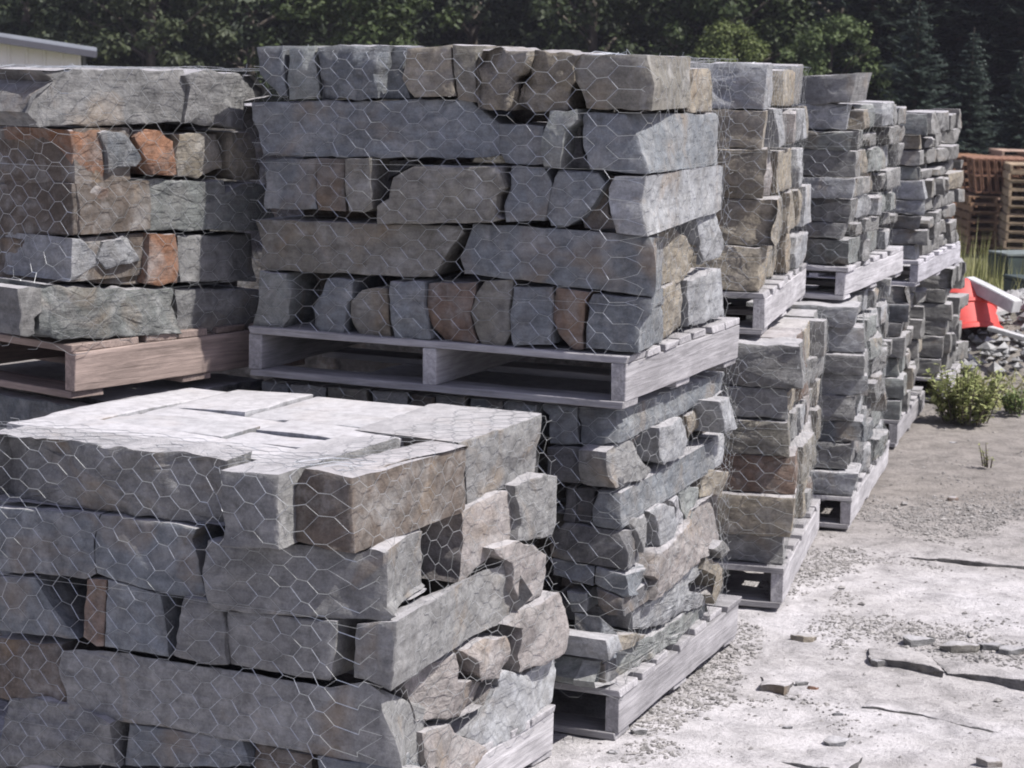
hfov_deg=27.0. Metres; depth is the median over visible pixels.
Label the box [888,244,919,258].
stone block
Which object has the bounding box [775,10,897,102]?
broadleaf tree
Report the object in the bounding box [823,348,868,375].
stone block
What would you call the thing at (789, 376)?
stone block
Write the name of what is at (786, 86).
stone block
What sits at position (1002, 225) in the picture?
wooden pallet
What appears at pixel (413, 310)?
stone block
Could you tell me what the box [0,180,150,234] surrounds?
stone block
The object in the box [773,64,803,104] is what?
stone block
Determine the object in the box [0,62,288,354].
wire net
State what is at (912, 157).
stone block
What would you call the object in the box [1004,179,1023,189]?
wooden pallet
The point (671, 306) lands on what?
stone block
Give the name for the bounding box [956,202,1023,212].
wooden pallet
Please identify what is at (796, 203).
stone block
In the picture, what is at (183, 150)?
stone block
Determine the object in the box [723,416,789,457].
stone block
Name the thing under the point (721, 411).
stone block
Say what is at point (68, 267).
stone block
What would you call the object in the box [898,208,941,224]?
stone block
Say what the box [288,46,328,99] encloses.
stone block
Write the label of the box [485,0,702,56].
broadleaf tree
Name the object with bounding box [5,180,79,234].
stone block
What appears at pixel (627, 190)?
stone block
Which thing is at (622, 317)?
stone block
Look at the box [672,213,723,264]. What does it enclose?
stone block
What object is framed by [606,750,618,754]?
stone chip
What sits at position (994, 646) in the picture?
stone chip
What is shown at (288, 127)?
stone block
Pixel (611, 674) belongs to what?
stone block
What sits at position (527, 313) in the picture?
stone block
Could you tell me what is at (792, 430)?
stone block
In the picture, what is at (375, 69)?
stone block
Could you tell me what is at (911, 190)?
stone block
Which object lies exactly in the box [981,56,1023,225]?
spruce tree
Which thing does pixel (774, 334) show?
stone block
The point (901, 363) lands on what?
stone block
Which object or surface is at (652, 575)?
stone block
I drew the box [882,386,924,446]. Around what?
wooden pallet
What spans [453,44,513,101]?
stone block
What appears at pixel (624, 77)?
stone block
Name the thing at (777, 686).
ground slab
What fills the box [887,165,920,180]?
stone block
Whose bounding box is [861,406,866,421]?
stone block
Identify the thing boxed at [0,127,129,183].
stone block
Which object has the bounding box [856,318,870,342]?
stone block
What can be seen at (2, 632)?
stone block
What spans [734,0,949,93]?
broadleaf tree
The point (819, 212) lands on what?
stone block
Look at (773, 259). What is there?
stone block
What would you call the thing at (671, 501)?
stone block
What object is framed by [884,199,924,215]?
stone block
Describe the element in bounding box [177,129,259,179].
stone block
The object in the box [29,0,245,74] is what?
broadleaf tree
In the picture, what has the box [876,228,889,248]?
stone block
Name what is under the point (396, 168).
stone block
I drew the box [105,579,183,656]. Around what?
stone block
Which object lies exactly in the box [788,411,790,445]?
stone block
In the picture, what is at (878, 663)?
stone chip
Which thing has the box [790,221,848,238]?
stone block
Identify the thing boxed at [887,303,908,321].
stone block
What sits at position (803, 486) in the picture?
stone block
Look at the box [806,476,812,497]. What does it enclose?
stone block
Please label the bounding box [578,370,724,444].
stone block
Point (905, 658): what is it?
ground slab
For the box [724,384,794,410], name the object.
stone block
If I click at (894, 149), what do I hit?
stone block
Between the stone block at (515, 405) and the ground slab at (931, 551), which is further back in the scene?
the ground slab at (931, 551)
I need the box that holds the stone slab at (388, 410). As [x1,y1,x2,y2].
[280,397,423,417]
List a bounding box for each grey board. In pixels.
[987,326,1023,340]
[996,307,1009,316]
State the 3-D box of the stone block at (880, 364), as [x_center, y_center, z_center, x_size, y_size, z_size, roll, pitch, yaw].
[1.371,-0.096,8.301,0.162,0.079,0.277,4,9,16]
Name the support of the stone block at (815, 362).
on the stone block
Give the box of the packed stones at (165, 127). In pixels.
[0,123,237,286]
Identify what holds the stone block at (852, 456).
on the stone block at (842, 482)
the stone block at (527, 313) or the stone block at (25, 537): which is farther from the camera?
the stone block at (527, 313)
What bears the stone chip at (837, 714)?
on the ground at (974, 593)
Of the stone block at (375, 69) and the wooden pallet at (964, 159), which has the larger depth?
the wooden pallet at (964, 159)
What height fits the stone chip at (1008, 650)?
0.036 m
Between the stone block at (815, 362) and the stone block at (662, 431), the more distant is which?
the stone block at (815, 362)
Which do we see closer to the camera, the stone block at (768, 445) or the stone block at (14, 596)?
the stone block at (14, 596)
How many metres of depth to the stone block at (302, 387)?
5.54 m
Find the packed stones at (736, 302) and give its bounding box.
[719,285,818,320]
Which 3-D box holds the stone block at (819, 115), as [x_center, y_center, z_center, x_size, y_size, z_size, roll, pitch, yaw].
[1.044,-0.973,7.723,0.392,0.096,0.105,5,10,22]
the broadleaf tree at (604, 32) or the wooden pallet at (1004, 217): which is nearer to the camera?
the wooden pallet at (1004, 217)
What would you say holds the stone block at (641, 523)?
on the stone block at (582, 573)
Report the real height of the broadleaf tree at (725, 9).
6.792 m
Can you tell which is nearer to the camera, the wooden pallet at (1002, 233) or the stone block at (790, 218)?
the stone block at (790, 218)
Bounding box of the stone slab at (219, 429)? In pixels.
[106,414,259,438]
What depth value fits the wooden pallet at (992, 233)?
32.73 m
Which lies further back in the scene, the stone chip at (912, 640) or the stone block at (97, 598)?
the stone chip at (912, 640)
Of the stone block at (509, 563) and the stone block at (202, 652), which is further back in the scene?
the stone block at (509, 563)
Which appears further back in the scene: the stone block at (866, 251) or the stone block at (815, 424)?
the stone block at (866, 251)
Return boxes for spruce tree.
[805,0,960,143]
[878,0,1023,139]
[879,0,969,149]
[929,0,1023,148]
[939,27,1003,154]
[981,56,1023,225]
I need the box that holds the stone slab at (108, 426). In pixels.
[63,419,293,460]
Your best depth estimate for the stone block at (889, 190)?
8.43 m
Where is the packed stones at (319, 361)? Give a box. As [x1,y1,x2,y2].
[207,103,423,380]
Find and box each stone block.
[0,67,186,126]
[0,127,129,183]
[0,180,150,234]
[0,233,143,282]
[0,277,181,339]
[0,283,41,336]
[0,388,92,429]
[0,425,251,525]
[0,502,113,578]
[0,571,12,635]
[0,573,100,638]
[0,632,106,701]
[0,696,129,767]
[3,126,103,182]
[3,232,98,281]
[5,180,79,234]
[59,649,437,767]
[74,373,263,403]
[77,185,108,234]
[79,232,139,268]
[80,275,143,284]
[84,575,110,645]
[92,126,175,175]
[95,512,224,596]
[97,130,141,172]
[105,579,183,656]
[111,175,273,231]
[117,230,178,285]
[125,723,255,766]
[142,283,258,329]
[146,68,270,128]
[148,230,255,282]
[155,131,221,178]
[173,596,230,664]
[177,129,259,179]
[203,529,426,620]
[221,435,399,549]
[227,610,369,679]
[252,98,522,157]
[253,270,319,327]
[254,743,320,767]
[256,215,491,276]
[257,46,307,95]
[262,378,303,392]
[264,156,334,209]
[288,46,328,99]
[290,380,337,397]
[294,441,467,552]
[314,274,385,332]
[316,157,359,210]
[316,652,492,720]
[317,752,420,767]
[318,44,423,100]
[328,384,379,401]
[345,157,411,211]
[351,285,393,335]
[354,564,532,690]
[356,403,541,503]
[372,388,419,404]
[377,162,524,223]
[384,47,451,98]
[388,157,440,181]
[389,272,464,339]
[402,45,457,96]
[411,391,442,405]
[416,721,488,767]
[418,490,511,582]
[425,539,545,602]
[427,275,497,342]
[427,659,555,747]
[436,382,490,406]
[450,632,510,681]
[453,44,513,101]
[461,224,669,296]
[470,396,508,409]
[471,278,533,345]
[475,46,539,110]
[482,590,569,672]
[499,122,546,164]
[500,472,556,540]
[504,164,567,221]
[504,399,549,439]
[510,282,562,345]
[519,50,601,111]
[540,109,613,168]
[543,391,606,444]
[545,506,647,552]
[547,168,622,225]
[547,435,639,488]
[550,522,639,570]
[552,558,597,585]
[553,286,603,349]
[555,606,707,687]
[557,497,677,545]
[559,564,706,628]
[561,494,718,599]
[563,483,583,522]
[564,629,621,659]
[567,583,597,611]
[571,126,589,168]
[574,54,690,110]
[574,613,616,660]
[576,484,602,523]
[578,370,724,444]
[578,440,650,487]
[582,173,636,228]
[583,112,718,173]
[586,288,663,352]
[592,227,696,284]
[593,439,714,529]
[595,563,645,596]
[597,579,649,616]
[598,658,618,685]
[609,165,723,235]
[615,631,645,650]
[621,68,711,112]
[634,417,687,464]
[661,282,681,338]
[663,495,682,523]
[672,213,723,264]
[675,486,698,518]
[678,408,698,438]
[679,267,723,326]
[687,432,723,467]
[688,557,722,603]
[689,469,728,496]
[690,62,772,109]
[691,396,736,432]
[696,244,767,290]
[697,109,767,148]
[706,336,806,388]
[707,532,784,563]
[714,446,798,493]
[715,62,772,105]
[715,196,781,245]
[717,148,767,198]
[717,385,787,419]
[717,488,796,536]
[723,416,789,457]
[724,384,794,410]
[731,147,772,195]
[737,108,785,147]
[739,330,801,338]
[746,299,860,327]
[765,245,772,277]
[767,327,806,366]
[768,319,809,358]
[770,107,804,141]
[770,147,791,192]
[770,188,794,233]
[771,69,794,105]
[771,106,808,135]
[772,243,777,269]
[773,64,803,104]
[774,232,790,272]
[776,317,826,356]
[780,147,802,187]
[782,110,795,142]
[782,309,817,318]
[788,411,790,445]
[789,406,797,438]
[790,184,810,226]
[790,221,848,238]
[790,231,807,268]
[790,431,816,483]
[791,103,852,129]
[792,189,802,225]
[793,403,804,432]
[794,130,852,150]
[794,399,805,403]
[794,492,805,517]
[795,383,809,401]
[799,475,807,492]
[800,72,871,104]
[800,116,806,138]
[801,177,855,198]
[802,149,860,177]
[802,392,809,423]
[802,425,812,431]
[803,235,859,264]
[803,294,861,313]
[803,415,810,424]
[804,488,810,511]
[806,356,821,384]
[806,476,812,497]
[808,128,862,149]
[808,378,820,405]
[809,462,860,495]
[810,405,820,443]
[811,198,857,222]
[812,440,851,468]
[816,372,867,395]
[817,357,824,375]
[817,394,856,421]
[819,286,867,310]
[819,414,865,441]
[821,172,871,189]
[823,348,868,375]
[827,325,864,351]
[838,103,874,126]
[838,176,870,196]
[847,109,869,129]
[848,100,893,125]
[848,441,855,462]
[852,441,870,471]
[853,194,870,217]
[855,395,862,414]
[855,440,864,452]
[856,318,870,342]
[857,239,870,260]
[857,313,876,336]
[858,148,867,172]
[859,232,865,238]
[859,307,877,326]
[860,146,885,171]
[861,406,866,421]
[863,379,879,403]
[863,403,870,416]
[864,191,885,211]
[865,331,881,358]
[865,415,873,440]
[866,230,876,250]
[868,195,881,214]
[868,347,886,374]
[868,370,884,394]
[868,428,887,460]
[870,188,891,191]
[870,411,880,427]
[871,167,900,188]
[871,391,886,411]
[874,419,882,428]
[875,144,887,166]
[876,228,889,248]
[876,277,891,295]
[876,299,887,324]
[877,367,885,377]
[878,191,894,210]
[878,285,909,303]
[879,215,921,229]
[879,227,929,245]
[880,398,901,418]
[881,143,904,166]
[882,332,906,358]
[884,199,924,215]
[884,372,906,398]
[885,357,899,376]
[886,322,903,335]
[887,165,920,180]
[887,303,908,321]
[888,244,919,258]
[892,180,927,199]
[892,277,909,292]
[893,104,897,124]
[895,113,927,135]
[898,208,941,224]
[898,356,904,371]
[900,135,921,148]
[900,149,923,165]
[903,366,913,388]
[917,110,948,130]
[918,339,921,352]
[920,178,934,197]
[939,170,963,188]
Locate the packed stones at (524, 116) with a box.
[302,96,643,296]
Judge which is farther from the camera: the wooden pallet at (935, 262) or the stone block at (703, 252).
the wooden pallet at (935, 262)
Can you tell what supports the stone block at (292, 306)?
on the wooden pallet at (681, 358)
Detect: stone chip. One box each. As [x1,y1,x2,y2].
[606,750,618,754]
[630,728,647,734]
[782,726,792,728]
[790,633,817,641]
[795,681,808,685]
[807,686,818,689]
[823,735,849,746]
[832,713,843,715]
[871,659,886,666]
[903,634,935,646]
[940,641,979,652]
[947,496,957,500]
[976,756,1001,767]
[977,642,1001,650]
[998,645,1023,655]
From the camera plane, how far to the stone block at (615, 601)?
5.29 m
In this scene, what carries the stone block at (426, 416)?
on the stone block at (478, 533)
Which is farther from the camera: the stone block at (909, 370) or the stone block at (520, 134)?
the stone block at (909, 370)
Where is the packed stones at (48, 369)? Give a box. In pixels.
[0,360,169,400]
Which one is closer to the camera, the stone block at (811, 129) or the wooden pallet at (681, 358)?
the wooden pallet at (681, 358)
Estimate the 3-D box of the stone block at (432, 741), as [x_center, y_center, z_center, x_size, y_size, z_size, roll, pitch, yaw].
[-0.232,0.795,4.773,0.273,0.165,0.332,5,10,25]
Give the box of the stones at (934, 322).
[708,106,968,557]
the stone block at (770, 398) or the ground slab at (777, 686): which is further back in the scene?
the stone block at (770, 398)
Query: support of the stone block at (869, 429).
on the stone block at (866, 453)
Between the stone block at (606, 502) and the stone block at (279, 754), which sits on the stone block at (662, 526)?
the stone block at (606, 502)
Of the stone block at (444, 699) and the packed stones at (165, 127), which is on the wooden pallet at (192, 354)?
the packed stones at (165, 127)
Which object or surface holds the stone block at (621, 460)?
on the stone block at (606, 502)
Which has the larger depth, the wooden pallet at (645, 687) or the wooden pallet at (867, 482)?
the wooden pallet at (867, 482)
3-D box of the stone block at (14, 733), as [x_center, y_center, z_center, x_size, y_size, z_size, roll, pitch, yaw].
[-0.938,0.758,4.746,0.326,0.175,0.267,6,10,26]
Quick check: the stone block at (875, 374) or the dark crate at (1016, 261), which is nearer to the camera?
the stone block at (875, 374)
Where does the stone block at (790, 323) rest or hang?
on the stone block at (804, 391)
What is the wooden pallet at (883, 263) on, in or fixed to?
on the stone block at (846, 314)
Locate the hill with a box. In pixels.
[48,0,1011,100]
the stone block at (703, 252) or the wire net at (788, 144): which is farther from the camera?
the wire net at (788, 144)
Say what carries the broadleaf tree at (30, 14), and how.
on the ground at (974, 593)
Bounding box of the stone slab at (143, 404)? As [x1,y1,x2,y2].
[7,388,224,429]
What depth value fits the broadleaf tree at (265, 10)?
52.60 m
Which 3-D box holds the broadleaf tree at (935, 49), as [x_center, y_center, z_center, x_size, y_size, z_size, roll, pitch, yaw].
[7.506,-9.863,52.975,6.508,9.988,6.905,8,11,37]
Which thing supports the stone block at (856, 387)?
on the stone block at (838, 406)
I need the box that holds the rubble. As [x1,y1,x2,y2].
[959,288,1023,375]
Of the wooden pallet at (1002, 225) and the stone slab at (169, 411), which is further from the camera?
the wooden pallet at (1002, 225)
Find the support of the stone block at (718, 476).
on the stone block at (652, 575)
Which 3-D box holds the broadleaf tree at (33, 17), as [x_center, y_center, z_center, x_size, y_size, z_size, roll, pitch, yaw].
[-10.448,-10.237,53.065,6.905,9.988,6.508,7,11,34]
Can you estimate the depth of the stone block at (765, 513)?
6.56 m
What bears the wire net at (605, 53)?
on the wooden pallet at (681, 358)
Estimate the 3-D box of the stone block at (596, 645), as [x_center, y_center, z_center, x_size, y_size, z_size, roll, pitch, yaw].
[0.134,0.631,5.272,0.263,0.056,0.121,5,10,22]
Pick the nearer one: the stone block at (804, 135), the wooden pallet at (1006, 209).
the stone block at (804, 135)
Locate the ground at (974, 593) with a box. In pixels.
[0,247,1023,767]
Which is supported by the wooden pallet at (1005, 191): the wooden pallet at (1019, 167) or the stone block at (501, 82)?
the wooden pallet at (1019, 167)
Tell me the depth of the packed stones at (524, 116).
5.51 m
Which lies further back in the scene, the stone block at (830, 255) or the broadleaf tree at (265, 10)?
the broadleaf tree at (265, 10)
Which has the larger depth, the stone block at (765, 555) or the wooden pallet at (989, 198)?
the wooden pallet at (989, 198)
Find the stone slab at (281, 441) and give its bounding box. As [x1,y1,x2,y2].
[228,432,323,448]
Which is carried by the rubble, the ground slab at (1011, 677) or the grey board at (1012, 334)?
the grey board at (1012, 334)
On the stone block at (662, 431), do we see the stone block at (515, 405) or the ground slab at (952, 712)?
the stone block at (515, 405)
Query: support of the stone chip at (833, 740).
on the ground at (974, 593)
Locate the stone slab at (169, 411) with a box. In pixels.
[144,407,282,428]
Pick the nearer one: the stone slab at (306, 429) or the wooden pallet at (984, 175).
the stone slab at (306, 429)
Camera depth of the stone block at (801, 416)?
6.94 m
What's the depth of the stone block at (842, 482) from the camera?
7.70 m
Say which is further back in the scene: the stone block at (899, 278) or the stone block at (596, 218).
the stone block at (899, 278)
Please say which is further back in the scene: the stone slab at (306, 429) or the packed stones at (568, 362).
the packed stones at (568, 362)
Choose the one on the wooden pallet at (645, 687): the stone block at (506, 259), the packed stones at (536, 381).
the packed stones at (536, 381)
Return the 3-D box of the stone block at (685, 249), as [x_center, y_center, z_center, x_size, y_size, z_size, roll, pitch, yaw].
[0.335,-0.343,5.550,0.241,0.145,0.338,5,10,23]
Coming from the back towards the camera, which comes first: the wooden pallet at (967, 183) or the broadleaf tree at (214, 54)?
the broadleaf tree at (214, 54)
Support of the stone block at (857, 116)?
on the stones at (934, 322)
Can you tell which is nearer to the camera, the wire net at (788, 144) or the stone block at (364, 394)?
the stone block at (364, 394)
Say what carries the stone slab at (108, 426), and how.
on the packed stones at (230, 666)
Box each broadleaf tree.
[0,0,136,66]
[0,0,195,67]
[1,0,52,38]
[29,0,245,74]
[89,0,322,101]
[156,0,374,102]
[224,0,466,101]
[244,0,463,101]
[338,0,600,48]
[340,0,585,49]
[455,0,726,54]
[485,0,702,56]
[554,0,834,55]
[633,0,831,63]
[685,17,771,62]
[700,2,939,102]
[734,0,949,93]
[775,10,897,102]
[799,0,1006,75]
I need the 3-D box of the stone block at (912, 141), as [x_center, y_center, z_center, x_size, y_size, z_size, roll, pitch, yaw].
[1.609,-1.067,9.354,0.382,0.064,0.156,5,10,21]
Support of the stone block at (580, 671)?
on the wooden pallet at (645, 687)
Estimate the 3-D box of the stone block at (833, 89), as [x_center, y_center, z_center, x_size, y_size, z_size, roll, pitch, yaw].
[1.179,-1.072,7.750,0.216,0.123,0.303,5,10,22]
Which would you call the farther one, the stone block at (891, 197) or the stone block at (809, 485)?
the stone block at (891, 197)
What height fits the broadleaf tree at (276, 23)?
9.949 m
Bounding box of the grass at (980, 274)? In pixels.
[915,220,1023,409]
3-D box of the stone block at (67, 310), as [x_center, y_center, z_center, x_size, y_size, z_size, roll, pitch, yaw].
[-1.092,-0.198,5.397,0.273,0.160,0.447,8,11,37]
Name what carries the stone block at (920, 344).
on the stones at (934, 322)
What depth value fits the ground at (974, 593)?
6.31 m
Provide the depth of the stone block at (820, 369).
7.42 m
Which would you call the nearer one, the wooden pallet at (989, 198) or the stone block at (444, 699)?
the stone block at (444, 699)
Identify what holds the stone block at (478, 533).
on the stone block at (509, 563)
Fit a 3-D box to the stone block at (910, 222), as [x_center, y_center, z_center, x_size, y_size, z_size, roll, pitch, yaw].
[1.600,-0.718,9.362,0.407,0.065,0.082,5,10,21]
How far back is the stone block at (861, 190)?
7.88 m
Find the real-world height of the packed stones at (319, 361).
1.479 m
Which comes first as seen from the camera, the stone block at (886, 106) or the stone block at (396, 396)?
the stone block at (396, 396)
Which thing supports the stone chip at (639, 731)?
on the ground at (974, 593)
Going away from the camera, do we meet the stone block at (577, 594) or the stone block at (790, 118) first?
the stone block at (577, 594)
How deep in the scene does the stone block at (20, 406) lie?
5.39 m
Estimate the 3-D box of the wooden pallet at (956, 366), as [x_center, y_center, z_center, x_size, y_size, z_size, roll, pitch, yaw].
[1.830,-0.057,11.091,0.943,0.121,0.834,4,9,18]
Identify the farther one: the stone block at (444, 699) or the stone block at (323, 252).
the stone block at (323, 252)
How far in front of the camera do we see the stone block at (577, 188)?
5.14 m
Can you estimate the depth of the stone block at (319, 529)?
4.34 m
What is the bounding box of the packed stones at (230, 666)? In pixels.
[106,578,429,684]
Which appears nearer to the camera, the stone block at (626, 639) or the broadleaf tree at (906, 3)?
the stone block at (626, 639)
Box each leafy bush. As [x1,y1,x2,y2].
[923,346,1010,425]
[997,386,1023,416]
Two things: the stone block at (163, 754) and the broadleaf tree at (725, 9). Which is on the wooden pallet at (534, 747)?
the stone block at (163, 754)
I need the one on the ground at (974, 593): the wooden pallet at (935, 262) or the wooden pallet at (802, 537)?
the wooden pallet at (802, 537)
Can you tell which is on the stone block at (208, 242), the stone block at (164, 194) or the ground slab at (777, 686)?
the stone block at (164, 194)
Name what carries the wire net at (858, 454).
on the wooden pallet at (867, 482)
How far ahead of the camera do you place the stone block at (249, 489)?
4.29 m
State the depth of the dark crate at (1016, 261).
13.92 m
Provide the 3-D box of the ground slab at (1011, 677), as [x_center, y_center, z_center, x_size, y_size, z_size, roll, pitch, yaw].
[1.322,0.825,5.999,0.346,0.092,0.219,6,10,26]
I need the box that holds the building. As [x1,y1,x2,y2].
[0,33,96,68]
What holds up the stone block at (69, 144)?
on the stone block at (63, 194)
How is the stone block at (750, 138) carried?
on the stone block at (748, 187)
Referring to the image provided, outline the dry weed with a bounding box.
[978,443,994,467]
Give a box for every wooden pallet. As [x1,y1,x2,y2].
[0,323,304,398]
[0,704,555,767]
[248,317,739,408]
[553,594,741,740]
[710,498,819,607]
[722,263,806,334]
[798,440,889,529]
[803,245,902,299]
[806,241,959,286]
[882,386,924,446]
[914,359,963,401]
[952,164,967,171]
[953,208,1023,220]
[954,153,990,163]
[954,217,1023,229]
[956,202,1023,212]
[956,225,1022,237]
[958,233,1022,245]
[960,241,1022,253]
[961,155,981,192]
[962,178,968,187]
[965,192,1023,204]
[971,155,989,193]
[980,155,996,193]
[987,155,1003,193]
[989,148,1023,156]
[994,156,1011,192]
[997,228,1023,240]
[997,236,1023,249]
[998,211,1023,223]
[998,219,1023,232]
[1000,156,1019,193]
[1000,195,1023,206]
[1001,186,1023,197]
[1001,203,1023,214]
[1003,161,1023,172]
[1003,170,1023,180]
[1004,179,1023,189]
[1008,156,1023,193]
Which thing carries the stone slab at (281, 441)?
on the packed stones at (230, 666)
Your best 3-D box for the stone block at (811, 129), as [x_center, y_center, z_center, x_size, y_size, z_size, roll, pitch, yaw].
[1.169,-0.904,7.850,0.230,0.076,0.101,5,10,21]
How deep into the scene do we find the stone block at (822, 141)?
7.64 m
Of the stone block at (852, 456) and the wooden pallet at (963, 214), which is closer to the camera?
the stone block at (852, 456)
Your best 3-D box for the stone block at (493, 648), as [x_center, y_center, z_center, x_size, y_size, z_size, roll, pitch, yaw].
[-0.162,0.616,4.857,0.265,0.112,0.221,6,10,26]
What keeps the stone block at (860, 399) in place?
on the stone block
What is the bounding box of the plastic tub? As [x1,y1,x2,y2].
[950,278,1002,328]
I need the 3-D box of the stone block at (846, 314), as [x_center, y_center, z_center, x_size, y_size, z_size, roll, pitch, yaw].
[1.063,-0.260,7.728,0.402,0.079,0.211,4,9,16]
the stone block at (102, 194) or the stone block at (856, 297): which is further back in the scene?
the stone block at (856, 297)
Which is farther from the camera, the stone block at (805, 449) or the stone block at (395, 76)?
the stone block at (805, 449)
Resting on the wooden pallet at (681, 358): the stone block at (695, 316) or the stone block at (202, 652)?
the stone block at (695, 316)
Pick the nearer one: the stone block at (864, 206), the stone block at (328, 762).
the stone block at (328, 762)
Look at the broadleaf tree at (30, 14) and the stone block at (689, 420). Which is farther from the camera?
the broadleaf tree at (30, 14)
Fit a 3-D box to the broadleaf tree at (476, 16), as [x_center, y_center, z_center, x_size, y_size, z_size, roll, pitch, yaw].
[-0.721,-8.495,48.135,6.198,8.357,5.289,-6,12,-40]
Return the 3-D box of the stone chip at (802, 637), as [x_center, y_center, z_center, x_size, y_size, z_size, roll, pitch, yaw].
[0.862,0.751,6.300,0.068,0.026,0.046,7,11,35]
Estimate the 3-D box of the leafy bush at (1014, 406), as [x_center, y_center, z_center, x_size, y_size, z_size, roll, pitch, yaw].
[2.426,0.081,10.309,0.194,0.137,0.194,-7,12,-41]
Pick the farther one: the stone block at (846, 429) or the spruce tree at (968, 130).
the spruce tree at (968, 130)
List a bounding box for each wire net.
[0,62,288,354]
[0,406,562,767]
[250,49,738,362]
[265,358,740,700]
[696,62,810,297]
[716,309,828,564]
[751,280,890,502]
[790,102,904,267]
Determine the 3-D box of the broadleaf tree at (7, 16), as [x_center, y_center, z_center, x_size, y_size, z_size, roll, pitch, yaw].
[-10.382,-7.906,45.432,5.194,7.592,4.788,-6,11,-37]
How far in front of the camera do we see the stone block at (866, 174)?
8.11 m
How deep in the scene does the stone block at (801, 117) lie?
7.17 m
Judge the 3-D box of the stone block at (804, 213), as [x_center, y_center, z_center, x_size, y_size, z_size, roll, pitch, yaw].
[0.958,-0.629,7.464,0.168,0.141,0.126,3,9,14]
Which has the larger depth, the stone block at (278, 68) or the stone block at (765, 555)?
the stone block at (765, 555)
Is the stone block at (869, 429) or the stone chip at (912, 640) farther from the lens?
the stone block at (869, 429)
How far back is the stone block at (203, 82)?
5.51 m
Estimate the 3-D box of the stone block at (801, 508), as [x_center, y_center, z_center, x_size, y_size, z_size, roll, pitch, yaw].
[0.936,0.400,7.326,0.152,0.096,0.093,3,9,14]
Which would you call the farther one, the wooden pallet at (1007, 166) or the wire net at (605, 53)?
the wooden pallet at (1007, 166)
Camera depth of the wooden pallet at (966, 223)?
32.66 m
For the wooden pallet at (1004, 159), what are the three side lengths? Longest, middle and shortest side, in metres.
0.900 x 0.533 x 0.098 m
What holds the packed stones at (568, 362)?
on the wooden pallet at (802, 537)
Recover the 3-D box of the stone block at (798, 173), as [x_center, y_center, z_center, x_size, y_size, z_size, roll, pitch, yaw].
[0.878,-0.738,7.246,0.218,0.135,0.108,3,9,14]
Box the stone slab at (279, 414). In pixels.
[250,407,389,427]
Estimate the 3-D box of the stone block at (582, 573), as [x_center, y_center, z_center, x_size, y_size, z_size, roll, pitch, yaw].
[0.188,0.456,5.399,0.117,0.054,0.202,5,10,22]
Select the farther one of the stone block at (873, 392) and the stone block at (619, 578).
the stone block at (873, 392)
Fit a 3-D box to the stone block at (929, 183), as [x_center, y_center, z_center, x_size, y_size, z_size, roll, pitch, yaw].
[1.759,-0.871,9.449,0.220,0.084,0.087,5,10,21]
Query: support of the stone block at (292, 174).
on the stone block at (323, 252)
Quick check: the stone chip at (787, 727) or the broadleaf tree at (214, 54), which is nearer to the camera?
the stone chip at (787, 727)
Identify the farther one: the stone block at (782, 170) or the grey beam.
the grey beam
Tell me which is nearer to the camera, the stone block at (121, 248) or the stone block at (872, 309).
the stone block at (121, 248)
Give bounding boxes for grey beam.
[965,277,1021,312]
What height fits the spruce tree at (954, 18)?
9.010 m
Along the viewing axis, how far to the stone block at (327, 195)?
5.40 m
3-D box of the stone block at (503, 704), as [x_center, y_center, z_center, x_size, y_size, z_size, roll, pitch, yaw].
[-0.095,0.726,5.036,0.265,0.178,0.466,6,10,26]
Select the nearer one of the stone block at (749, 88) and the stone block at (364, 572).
the stone block at (364, 572)
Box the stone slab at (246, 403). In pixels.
[170,390,312,416]
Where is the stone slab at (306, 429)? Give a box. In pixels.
[256,420,403,447]
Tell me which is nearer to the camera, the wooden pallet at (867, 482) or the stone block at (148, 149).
the stone block at (148, 149)
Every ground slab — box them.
[760,676,793,695]
[779,748,862,767]
[862,699,1023,737]
[868,648,943,677]
[879,540,1023,569]
[933,657,1023,690]
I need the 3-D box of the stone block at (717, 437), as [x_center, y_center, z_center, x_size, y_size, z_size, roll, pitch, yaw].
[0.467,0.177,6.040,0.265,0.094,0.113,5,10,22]
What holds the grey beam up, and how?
on the rubble
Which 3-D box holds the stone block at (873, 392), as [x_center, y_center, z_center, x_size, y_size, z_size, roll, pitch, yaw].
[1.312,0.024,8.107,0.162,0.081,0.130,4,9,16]
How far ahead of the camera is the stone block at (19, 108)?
5.22 m
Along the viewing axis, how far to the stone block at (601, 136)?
5.13 m
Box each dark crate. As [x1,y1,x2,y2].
[987,250,1023,280]
[1003,274,1023,291]
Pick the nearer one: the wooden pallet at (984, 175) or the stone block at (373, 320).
the stone block at (373, 320)
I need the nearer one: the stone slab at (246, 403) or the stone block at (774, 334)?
the stone slab at (246, 403)
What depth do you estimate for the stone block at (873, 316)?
8.09 m
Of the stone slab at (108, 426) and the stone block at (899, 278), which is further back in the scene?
the stone block at (899, 278)
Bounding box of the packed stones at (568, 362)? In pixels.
[515,321,752,384]
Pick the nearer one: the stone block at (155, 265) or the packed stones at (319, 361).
the stone block at (155, 265)
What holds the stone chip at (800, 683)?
on the ground at (974, 593)
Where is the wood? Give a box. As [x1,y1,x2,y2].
[37,0,1010,100]
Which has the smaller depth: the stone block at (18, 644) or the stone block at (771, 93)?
the stone block at (18, 644)
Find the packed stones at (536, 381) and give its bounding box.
[371,364,610,622]
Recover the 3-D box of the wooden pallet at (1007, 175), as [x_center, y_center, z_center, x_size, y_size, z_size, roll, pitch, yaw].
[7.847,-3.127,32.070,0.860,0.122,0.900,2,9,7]
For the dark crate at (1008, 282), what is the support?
on the rubble
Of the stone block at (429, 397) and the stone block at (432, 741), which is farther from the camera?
the stone block at (429, 397)
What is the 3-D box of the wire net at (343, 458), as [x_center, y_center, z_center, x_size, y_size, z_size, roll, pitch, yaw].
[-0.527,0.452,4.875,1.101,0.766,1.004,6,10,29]

